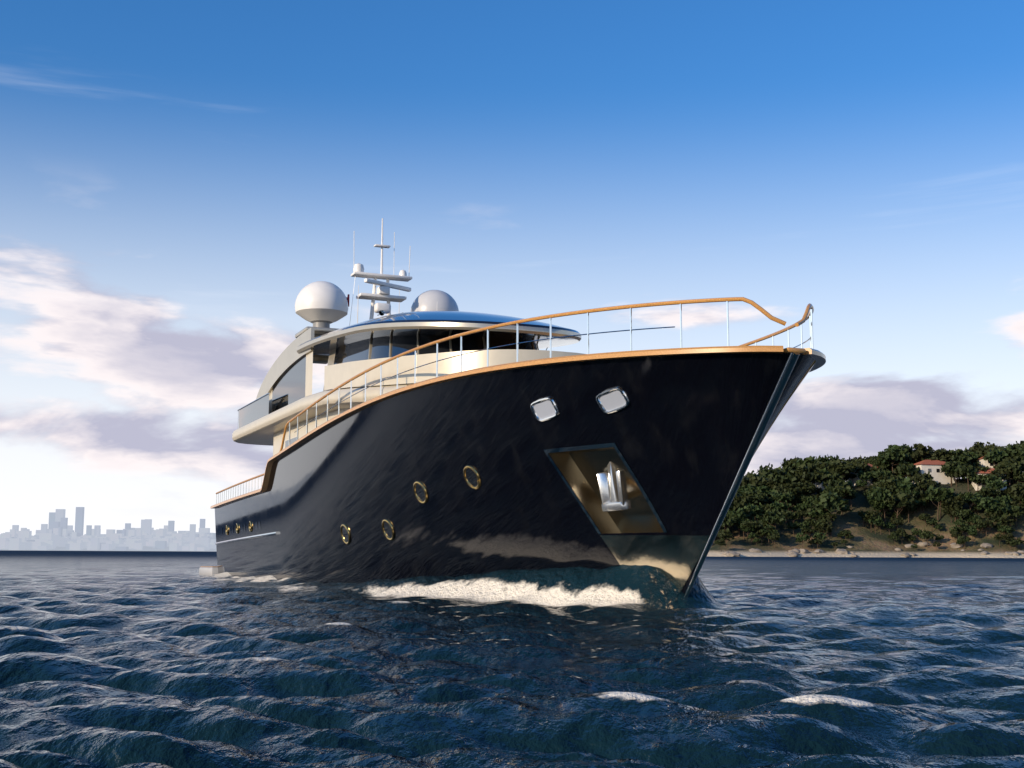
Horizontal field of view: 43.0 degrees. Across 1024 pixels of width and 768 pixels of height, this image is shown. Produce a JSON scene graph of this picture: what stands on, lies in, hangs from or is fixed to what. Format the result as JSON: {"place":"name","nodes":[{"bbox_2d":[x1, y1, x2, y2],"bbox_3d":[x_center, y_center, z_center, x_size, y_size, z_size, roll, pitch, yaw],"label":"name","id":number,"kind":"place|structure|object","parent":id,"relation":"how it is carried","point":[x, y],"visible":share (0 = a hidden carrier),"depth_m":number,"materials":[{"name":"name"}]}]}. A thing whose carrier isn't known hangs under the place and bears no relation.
{"place":"outdoors","nodes":[
{"label":"outdoors","id":0,"kind":"place"},
{"bbox_2d":[0,507,216,551],"bbox_3d":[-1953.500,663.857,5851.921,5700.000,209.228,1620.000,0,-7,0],"label":"city skyline","id":1,"kind":"structure","parent":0,"point":[57,533],"depth_m":5392.99,"materials":[{"name":"grey glass"}]},
{"bbox_2d":[0,550,1023,767],"bbox_3d":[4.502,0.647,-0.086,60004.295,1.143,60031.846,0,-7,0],"label":"sea","id":2,"kind":"structure","parent":0,"point":[141,659],"depth_m":10.56,"materials":[{"name":"liquid"}]},
{"bbox_2d":[199,218,825,597],"bbox_3d":[-2.377,0.597,36.182,7.346,12.900,34.802,3,-9,-23],"label":"yacht","id":3,"kind":"object","parent":2,"relation":"on","point":[435,433],"visible":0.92,"depth_m":26.25,"materials":[{"name":"black paint"}]},
{"bbox_2d":[0,0,1023,535],"label":"sky","id":4,"kind":"structure","parent":0,"point":[174,174],"materials":[{"name":"blue"}]},
{"bbox_2d":[707,478,1023,557],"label":"headland hill","id":5,"kind":"structure","parent":0,"point":[865,542],"depth_m":503.14,"materials":[{"name":"beige sand"}]},
{"bbox_2d":[718,528,734,547],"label":"pine tree","id":6,"kind":"object","parent":5,"relation":"on","point":[725,533],"visible":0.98,"depth_m":487.67,"materials":[{"name":"green plant"}]},
{"bbox_2d":[721,514,739,541],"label":"pine tree","id":7,"kind":"object","parent":5,"relation":"on","point":[729,522],"visible":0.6,"depth_m":497.79,"materials":[{"name":"green plant"}]},
{"bbox_2d":[727,506,748,536],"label":"pine tree","id":8,"kind":"object","parent":5,"relation":"on","point":[739,513],"visible":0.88,"depth_m":502.34,"materials":[{"name":"green plant"}]},
{"bbox_2d":[732,492,751,507],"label":"pine tree","id":9,"kind":"object","parent":5,"relation":"on","point":[745,501],"visible":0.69,"depth_m":517.45,"materials":[{"name":"green plant"}]},
{"bbox_2d":[740,525,756,542],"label":"pine tree","id":10,"kind":"object","parent":5,"relation":"on","point":[747,529],"visible":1,"depth_m":495.48,"materials":[{"name":"green plant"}]},
{"bbox_2d":[736,484,762,495],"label":"pine tree","id":11,"kind":"object","parent":5,"relation":"on","point":[742,489],"visible":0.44,"depth_m":533.93,"materials":[{"name":"green plant"}]},
{"bbox_2d":[739,476,760,486],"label":"pine tree","id":12,"kind":"object","parent":5,"relation":"on","point":[744,482],"visible":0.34,"depth_m":542.96,"materials":[{"name":"green plant"}]},
{"bbox_2d":[740,519,763,540],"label":"pine tree","id":13,"kind":"object","parent":5,"relation":"on","point":[758,524],"visible":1,"depth_m":495.31,"materials":[{"name":"green plant"}]},
{"bbox_2d":[746,503,763,531],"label":"pine tree","id":14,"kind":"object","parent":5,"relation":"on","point":[756,510],"visible":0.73,"depth_m":508.77,"materials":[{"name":"green plant"}]},
{"bbox_2d":[743,490,768,504],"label":"pine tree","id":15,"kind":"object","parent":5,"relation":"on","point":[756,497],"visible":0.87,"depth_m":519.93,"materials":[{"name":"green plant"}]},
{"bbox_2d":[746,475,767,487],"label":"pine tree","id":16,"kind":"object","parent":5,"relation":"on","point":[763,481],"visible":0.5,"depth_m":543.66,"materials":[{"name":"green plant"}]},
{"bbox_2d":[759,485,771,494],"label":"pine tree","id":17,"kind":"object","parent":5,"relation":"on","point":[764,489],"visible":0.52,"depth_m":536.90,"materials":[{"name":"green plant"}]},
{"bbox_2d":[760,504,773,516],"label":"pine tree","id":18,"kind":"object","parent":5,"relation":"on","point":[768,507],"visible":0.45,"depth_m":510.15,"materials":[{"name":"green plant"}]},
{"bbox_2d":[760,523,778,545],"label":"pine tree","id":19,"kind":"object","parent":5,"relation":"on","point":[770,529],"visible":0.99,"depth_m":493.59,"materials":[{"name":"green plant"}]},
{"bbox_2d":[757,463,781,472],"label":"pine tree","id":20,"kind":"object","parent":5,"relation":"on","point":[766,467],"visible":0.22,"depth_m":600.82,"materials":[{"name":"green plant"}]},
{"bbox_2d":[767,531,779,547],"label":"pine tree","id":21,"kind":"object","parent":5,"relation":"on","point":[774,536],"visible":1,"depth_m":491.70,"materials":[{"name":"green plant"}]},
{"bbox_2d":[762,509,785,528],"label":"pine tree","id":22,"kind":"object","parent":5,"relation":"on","point":[770,517],"visible":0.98,"depth_m":500.09,"materials":[{"name":"green plant"}]},
{"bbox_2d":[770,500,791,524],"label":"pine tree","id":23,"kind":"object","parent":5,"relation":"on","point":[775,505],"visible":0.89,"depth_m":514.97,"materials":[{"name":"green plant"}]},
{"bbox_2d":[769,489,794,502],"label":"pine tree","id":24,"kind":"object","parent":5,"relation":"on","point":[781,497],"visible":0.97,"depth_m":520.15,"materials":[{"name":"green plant"}]},
{"bbox_2d":[770,466,800,502],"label":"pine tree","id":25,"kind":"object","parent":5,"relation":"on","point":[782,476],"visible":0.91,"depth_m":534.05,"materials":[{"name":"green plant"}]},
{"bbox_2d":[773,482,797,491],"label":"pine tree","id":26,"kind":"object","parent":5,"relation":"on","point":[784,485],"visible":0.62,"depth_m":528.57,"materials":[{"name":"green plant"}]},
{"bbox_2d":[776,486,801,510],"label":"pine tree","id":27,"kind":"object","parent":5,"relation":"on","point":[797,490],"visible":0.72,"depth_m":523.19,"materials":[{"name":"green plant"}]},
{"bbox_2d":[780,455,804,469],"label":"pine tree","id":28,"kind":"object","parent":5,"relation":"on","point":[790,462],"visible":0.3,"depth_m":587.75,"materials":[{"name":"green plant"}]},
{"bbox_2d":[786,521,799,535],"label":"pine tree","id":29,"kind":"object","parent":5,"relation":"on","point":[794,525],"visible":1,"depth_m":503.15,"materials":[{"name":"green plant"}]},
{"bbox_2d":[795,533,810,548],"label":"pine tree","id":30,"kind":"object","parent":5,"relation":"on","point":[799,538],"visible":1,"depth_m":490.72,"materials":[{"name":"green plant"}]},
{"bbox_2d":[796,508,811,516],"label":"pine tree","id":31,"kind":"object","parent":5,"relation":"on","point":[804,513],"visible":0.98,"depth_m":510.48,"materials":[{"name":"green plant"}]},
{"bbox_2d":[795,481,815,495],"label":"pine tree","id":32,"kind":"object","parent":5,"relation":"on","point":[807,488],"visible":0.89,"depth_m":526.17,"materials":[{"name":"green plant"}]},
{"bbox_2d":[792,456,818,467],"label":"pine tree","id":33,"kind":"object","parent":5,"relation":"on","point":[808,460],"visible":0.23,"depth_m":575.98,"materials":[{"name":"green plant"}]},
{"bbox_2d":[799,498,815,518],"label":"pine tree","id":34,"kind":"object","parent":5,"relation":"on","point":[809,503],"visible":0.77,"depth_m":517.85,"materials":[{"name":"green plant"}]},
{"bbox_2d":[794,463,827,494],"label":"pine tree","id":35,"kind":"object","parent":5,"relation":"on","point":[810,472],"visible":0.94,"depth_m":530.42,"materials":[{"name":"green plant"}]},
{"bbox_2d":[808,508,828,520],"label":"pine tree","id":36,"kind":"object","parent":5,"relation":"on","point":[813,513],"visible":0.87,"depth_m":508.69,"materials":[{"name":"green plant"}]},
{"bbox_2d":[813,531,826,547],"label":"pine tree","id":37,"kind":"object","parent":5,"relation":"on","point":[820,535],"visible":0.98,"depth_m":494.75,"materials":[{"name":"green plant"}]},
{"bbox_2d":[812,518,833,527],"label":"pine tree","id":38,"kind":"object","parent":5,"relation":"on","point":[819,523],"visible":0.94,"depth_m":501.96,"materials":[{"name":"green plant"}]},
{"bbox_2d":[817,521,832,541],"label":"pine tree","id":39,"kind":"object","parent":5,"relation":"on","point":[825,528],"visible":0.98,"depth_m":499.87,"materials":[{"name":"green plant"}]},
{"bbox_2d":[816,512,837,520],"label":"pine tree","id":40,"kind":"object","parent":5,"relation":"on","point":[827,517],"visible":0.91,"depth_m":505.55,"materials":[{"name":"green plant"}]},
{"bbox_2d":[814,454,841,462],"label":"pine tree","id":41,"kind":"object","parent":5,"relation":"on","point":[822,459],"visible":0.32,"depth_m":595.32,"materials":[{"name":"green plant"}]},
{"bbox_2d":[815,459,840,470],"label":"pine tree","id":42,"kind":"object","parent":5,"relation":"on","point":[821,465],"visible":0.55,"depth_m":546.36,"materials":[{"name":"green plant"}]},
{"bbox_2d":[813,491,848,534],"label":"pine tree","id":43,"kind":"object","parent":5,"relation":"on","point":[830,502],"visible":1,"depth_m":502.88,"materials":[{"name":"green plant"}]},
{"bbox_2d":[823,473,847,487],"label":"pine tree","id":44,"kind":"object","parent":5,"relation":"on","point":[834,479],"visible":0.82,"depth_m":527.21,"materials":[{"name":"green plant"}]},
{"bbox_2d":[826,483,855,515],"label":"pine tree","id":45,"kind":"object","parent":5,"relation":"on","point":[848,490],"visible":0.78,"depth_m":518.90,"materials":[{"name":"green plant"}]},
{"bbox_2d":[828,460,858,478],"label":"pine tree","id":46,"kind":"object","parent":5,"relation":"on","point":[844,468],"visible":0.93,"depth_m":538.48,"materials":[{"name":"green plant"}]},
{"bbox_2d":[851,460,869,472],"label":"pine tree","id":47,"kind":"object","parent":5,"relation":"on","point":[862,465],"visible":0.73,"depth_m":544.05,"materials":[{"name":"green plant"}]},
{"bbox_2d":[857,470,874,489],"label":"pine tree","id":48,"kind":"object","parent":5,"relation":"on","point":[866,476],"visible":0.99,"depth_m":538.21,"materials":[{"name":"green plant"}]},
{"bbox_2d":[863,513,877,532],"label":"pine tree","id":49,"kind":"object","parent":5,"relation":"on","point":[866,517],"visible":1,"depth_m":508.80,"materials":[{"name":"green plant"}]},
{"bbox_2d":[722,542,1023,556],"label":"shore rocks","id":50,"kind":"object","parent":5,"relation":"on","point":[793,553],"visible":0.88,"depth_m":486.39,"materials":[{"name":"grey stone"}]},
{"bbox_2d":[868,516,880,533],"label":"pine tree","id":51,"kind":"object","parent":5,"relation":"on","point":[875,521],"visible":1,"depth_m":507.32,"materials":[{"name":"green plant"}]},
{"bbox_2d":[867,510,882,530],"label":"pine tree","id":52,"kind":"object","parent":5,"relation":"on","point":[877,513],"visible":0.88,"depth_m":509.62,"materials":[{"name":"green plant"}]},
{"bbox_2d":[868,465,887,471],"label":"pine tree","id":53,"kind":"object","parent":5,"relation":"on","point":[875,468],"visible":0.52,"depth_m":543.00,"materials":[{"name":"green plant"}]},
{"bbox_2d":[867,487,891,511],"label":"pine tree","id":54,"kind":"object","parent":5,"relation":"on","point":[879,494],"visible":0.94,"depth_m":515.33,"materials":[{"name":"green plant"}]},
{"bbox_2d":[871,469,892,479],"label":"pine tree","id":55,"kind":"object","parent":5,"relation":"on","point":[877,474],"visible":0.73,"depth_m":535.88,"materials":[{"name":"green plant"}]},
{"bbox_2d":[872,500,895,524],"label":"pine tree","id":56,"kind":"object","parent":5,"relation":"on","point":[878,505],"visible":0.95,"depth_m":515.05,"materials":[{"name":"green plant"}]},
{"bbox_2d":[878,478,897,492],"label":"pine tree","id":57,"kind":"object","parent":5,"relation":"on","point":[893,487],"visible":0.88,"depth_m":524.14,"materials":[{"name":"green plant"}]},
{"bbox_2d":[873,476,902,487],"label":"pine tree","id":58,"kind":"object","parent":5,"relation":"on","point":[892,478],"visible":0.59,"depth_m":526.22,"materials":[{"name":"green plant"}]},
{"bbox_2d":[878,448,908,474],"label":"pine tree","id":59,"kind":"object","parent":5,"relation":"on","point":[896,456],"visible":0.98,"depth_m":546.24,"materials":[{"name":"green plant"}]},
{"bbox_2d":[889,516,903,528],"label":"pine tree","id":60,"kind":"object","parent":5,"relation":"on","point":[896,521],"visible":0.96,"depth_m":510.96,"materials":[{"name":"green plant"}]},
{"bbox_2d":[882,491,916,528],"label":"pine tree","id":61,"kind":"object","parent":5,"relation":"on","point":[904,500],"visible":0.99,"depth_m":513.11,"materials":[{"name":"green plant"}]},
{"bbox_2d":[890,528,908,544],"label":"pine tree","id":62,"kind":"object","parent":5,"relation":"on","point":[900,532],"visible":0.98,"depth_m":502.16,"materials":[{"name":"green plant"}]},
{"bbox_2d":[889,476,913,489],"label":"pine tree","id":63,"kind":"object","parent":5,"relation":"on","point":[907,483],"visible":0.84,"depth_m":522.49,"materials":[{"name":"green plant"}]},
{"bbox_2d":[898,444,913,476],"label":"pine tree","id":64,"kind":"object","parent":5,"relation":"on","point":[905,448],"visible":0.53,"depth_m":548.36,"materials":[{"name":"green plant"}]},
{"bbox_2d":[895,462,919,477],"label":"pine tree","id":65,"kind":"object","parent":5,"relation":"on","point":[908,470],"visible":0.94,"depth_m":535.89,"materials":[{"name":"green plant"}]},
{"bbox_2d":[811,457,1006,494],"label":"houses","id":66,"kind":"structure","parent":5,"relation":"on","point":[933,467],"depth_m":539.22,"materials":[{"name":"tile"}]},
{"bbox_2d":[909,471,933,488],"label":"pine tree","id":67,"kind":"object","parent":5,"relation":"on","point":[919,477],"visible":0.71,"depth_m":528.99,"materials":[{"name":"green plant"}]},
{"bbox_2d":[908,443,935,461],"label":"pine tree","id":68,"kind":"object","parent":5,"relation":"on","point":[921,450],"visible":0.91,"depth_m":546.80,"materials":[{"name":"green plant"}]},
{"bbox_2d":[919,529,935,547],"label":"pine tree","id":69,"kind":"object","parent":5,"relation":"on","point":[926,534],"visible":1,"depth_m":499.90,"materials":[{"name":"green plant"}]},
{"bbox_2d":[914,478,940,493],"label":"pine tree","id":70,"kind":"object","parent":5,"relation":"on","point":[922,484],"visible":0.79,"depth_m":523.62,"materials":[{"name":"green plant"}]},
{"bbox_2d":[922,485,954,522],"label":"pine tree","id":71,"kind":"object","parent":5,"relation":"on","point":[931,497],"visible":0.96,"depth_m":514.21,"materials":[{"name":"green plant"}]},
{"bbox_2d":[930,448,952,461],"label":"pine tree","id":72,"kind":"object","parent":5,"relation":"on","point":[942,452],"visible":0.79,"depth_m":545.83,"materials":[{"name":"green plant"}]},
{"bbox_2d":[928,489,954,518],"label":"pine tree","id":73,"kind":"object","parent":5,"relation":"on","point":[941,492],"visible":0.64,"depth_m":514.75,"materials":[{"name":"green plant"}]},
{"bbox_2d":[940,465,959,485],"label":"pine tree","id":74,"kind":"object","parent":5,"relation":"on","point":[945,469],"visible":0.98,"depth_m":534.80,"materials":[{"name":"green plant"}]},
{"bbox_2d":[941,460,960,479],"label":"pine tree","id":75,"kind":"object","parent":5,"relation":"on","point":[949,463],"visible":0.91,"depth_m":535.87,"materials":[{"name":"green plant"}]},
{"bbox_2d":[942,502,962,508],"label":"pine tree","id":76,"kind":"object","parent":5,"relation":"on","point":[955,506],"visible":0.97,"depth_m":512.16,"materials":[{"name":"green plant"}]},
{"bbox_2d":[941,494,965,520],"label":"pine tree","id":77,"kind":"object","parent":5,"relation":"on","point":[955,499],"visible":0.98,"depth_m":511.64,"materials":[{"name":"green plant"}]},
{"bbox_2d":[948,449,971,479],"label":"pine tree","id":78,"kind":"object","parent":5,"relation":"on","point":[959,455],"visible":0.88,"depth_m":544.26,"materials":[{"name":"green plant"}]},
{"bbox_2d":[953,521,968,531],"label":"pine tree","id":79,"kind":"object","parent":5,"relation":"on","point":[963,528],"visible":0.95,"depth_m":501.03,"materials":[{"name":"green plant"}]},
{"bbox_2d":[953,509,972,521],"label":"pine tree","id":80,"kind":"object","parent":5,"relation":"on","point":[962,513],"visible":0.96,"depth_m":507.33,"materials":[{"name":"green plant"}]},
{"bbox_2d":[957,464,977,490],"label":"pine tree","id":81,"kind":"object","parent":5,"relation":"on","point":[967,470],"visible":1,"depth_m":530.57,"materials":[{"name":"green plant"}]},
{"bbox_2d":[957,492,982,509],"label":"pine tree","id":82,"kind":"object","parent":5,"relation":"on","point":[973,501],"visible":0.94,"depth_m":511.59,"materials":[{"name":"green plant"}]},
{"bbox_2d":[966,450,980,462],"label":"pine tree","id":83,"kind":"object","parent":5,"relation":"on","point":[975,458],"visible":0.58,"depth_m":555.58,"materials":[{"name":"green plant"}]},
{"bbox_2d":[967,514,983,530],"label":"pine tree","id":84,"kind":"object","parent":5,"relation":"on","point":[973,519],"visible":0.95,"depth_m":505.06,"materials":[{"name":"green plant"}]},
{"bbox_2d":[966,473,990,490],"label":"pine tree","id":85,"kind":"object","parent":5,"relation":"on","point":[975,479],"visible":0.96,"depth_m":526.21,"materials":[{"name":"green plant"}]},
{"bbox_2d":[973,519,986,538],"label":"pine tree","id":86,"kind":"object","parent":5,"relation":"on","point":[978,525],"visible":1,"depth_m":501.34,"materials":[{"name":"green plant"}]},
{"bbox_2d":[967,442,995,455],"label":"pine tree","id":87,"kind":"object","parent":5,"relation":"on","point":[976,446],"visible":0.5,"depth_m":559.84,"materials":[{"name":"green plant"}]},
{"bbox_2d":[979,517,995,536],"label":"pine tree","id":88,"kind":"object","parent":5,"relation":"on","point":[990,521],"visible":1,"depth_m":502.25,"materials":[{"name":"green plant"}]},
{"bbox_2d":[976,496,1000,517],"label":"pine tree","id":89,"kind":"object","parent":5,"relation":"on","point":[983,502],"visible":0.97,"depth_m":507.31,"materials":[{"name":"green plant"}]},
{"bbox_2d":[977,486,1000,497],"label":"pine tree","id":90,"kind":"object","parent":5,"relation":"on","point":[987,490],"visible":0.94,"depth_m":516.30,"materials":[{"name":"green plant"}]},
{"bbox_2d":[977,445,1004,457],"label":"pine tree","id":91,"kind":"object","parent":5,"relation":"on","point":[983,452],"visible":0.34,"depth_m":552.30,"materials":[{"name":"green plant"}]},
{"bbox_2d":[982,473,1000,483],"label":"pine tree","id":92,"kind":"object","parent":5,"relation":"on","point":[992,477],"visible":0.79,"depth_m":524.53,"materials":[{"name":"green plant"}]},
{"bbox_2d":[983,509,1002,528],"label":"pine tree","id":93,"kind":"object","parent":5,"relation":"on","point":[988,514],"visible":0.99,"depth_m":507.02,"materials":[{"name":"green plant"}]},
{"bbox_2d":[983,448,1009,463],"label":"pine tree","id":94,"kind":"object","parent":5,"relation":"on","point":[997,455],"visible":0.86,"depth_m":540.25,"materials":[{"name":"green plant"}]},
{"bbox_2d":[985,478,1007,490],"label":"pine tree","id":95,"kind":"object","parent":5,"relation":"on","point":[998,484],"visible":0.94,"depth_m":520.60,"materials":[{"name":"green plant"}]},
{"bbox_2d":[984,501,1010,516],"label":"pine tree","id":96,"kind":"object","parent":5,"relation":"on","point":[1003,507],"visible":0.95,"depth_m":506.47,"materials":[{"name":"green plant"}]},
{"bbox_2d":[989,468,1010,480],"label":"pine tree","id":97,"kind":"object","parent":5,"relation":"on","point":[997,473],"visible":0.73,"depth_m":528.21,"materials":[{"name":"green plant"}]},
{"bbox_2d":[994,494,1011,503],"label":"pine tree","id":98,"kind":"object","parent":5,"relation":"on","point":[1007,498],"visible":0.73,"depth_m":513.07,"materials":[{"name":"green plant"}]},
{"bbox_2d":[998,513,1015,525],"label":"pine tree","id":99,"kind":"object","parent":5,"relation":"on","point":[1007,520],"visible":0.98,"depth_m":504.43,"materials":[{"name":"green plant"}]},
{"bbox_2d":[996,459,1022,487],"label":"pine tree","id":100,"kind":"object","parent":5,"relation":"on","point":[1007,466],"visible":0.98,"depth_m":529.14,"materials":[{"name":"green plant"}]},
{"bbox_2d":[1002,455,1023,483],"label":"pine tree","id":101,"kind":"object","parent":5,"relation":"on","point":[1016,458],"visible":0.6,"depth_m":532.42,"materials":[{"name":"green plant"}]},
{"bbox_2d":[1007,441,1023,457],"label":"pine tree","id":102,"kind":"object","parent":5,"relation":"on","point":[1016,449],"visible":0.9,"depth_m":538.75,"materials":[{"name":"green plant"}]},
{"bbox_2d":[1007,483,1023,505],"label":"pine tree","id":103,"kind":"object","parent":5,"relation":"on","point":[1016,489],"visible":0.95,"depth_m":514.92,"materials":[{"name":"green plant"}]},
{"bbox_2d":[1008,509,1023,527],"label":"pine tree","id":104,"kind":"object","parent":5,"relation":"on","point":[1015,513],"visible":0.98,"depth_m":507.57,"materials":[{"name":"green plant"}]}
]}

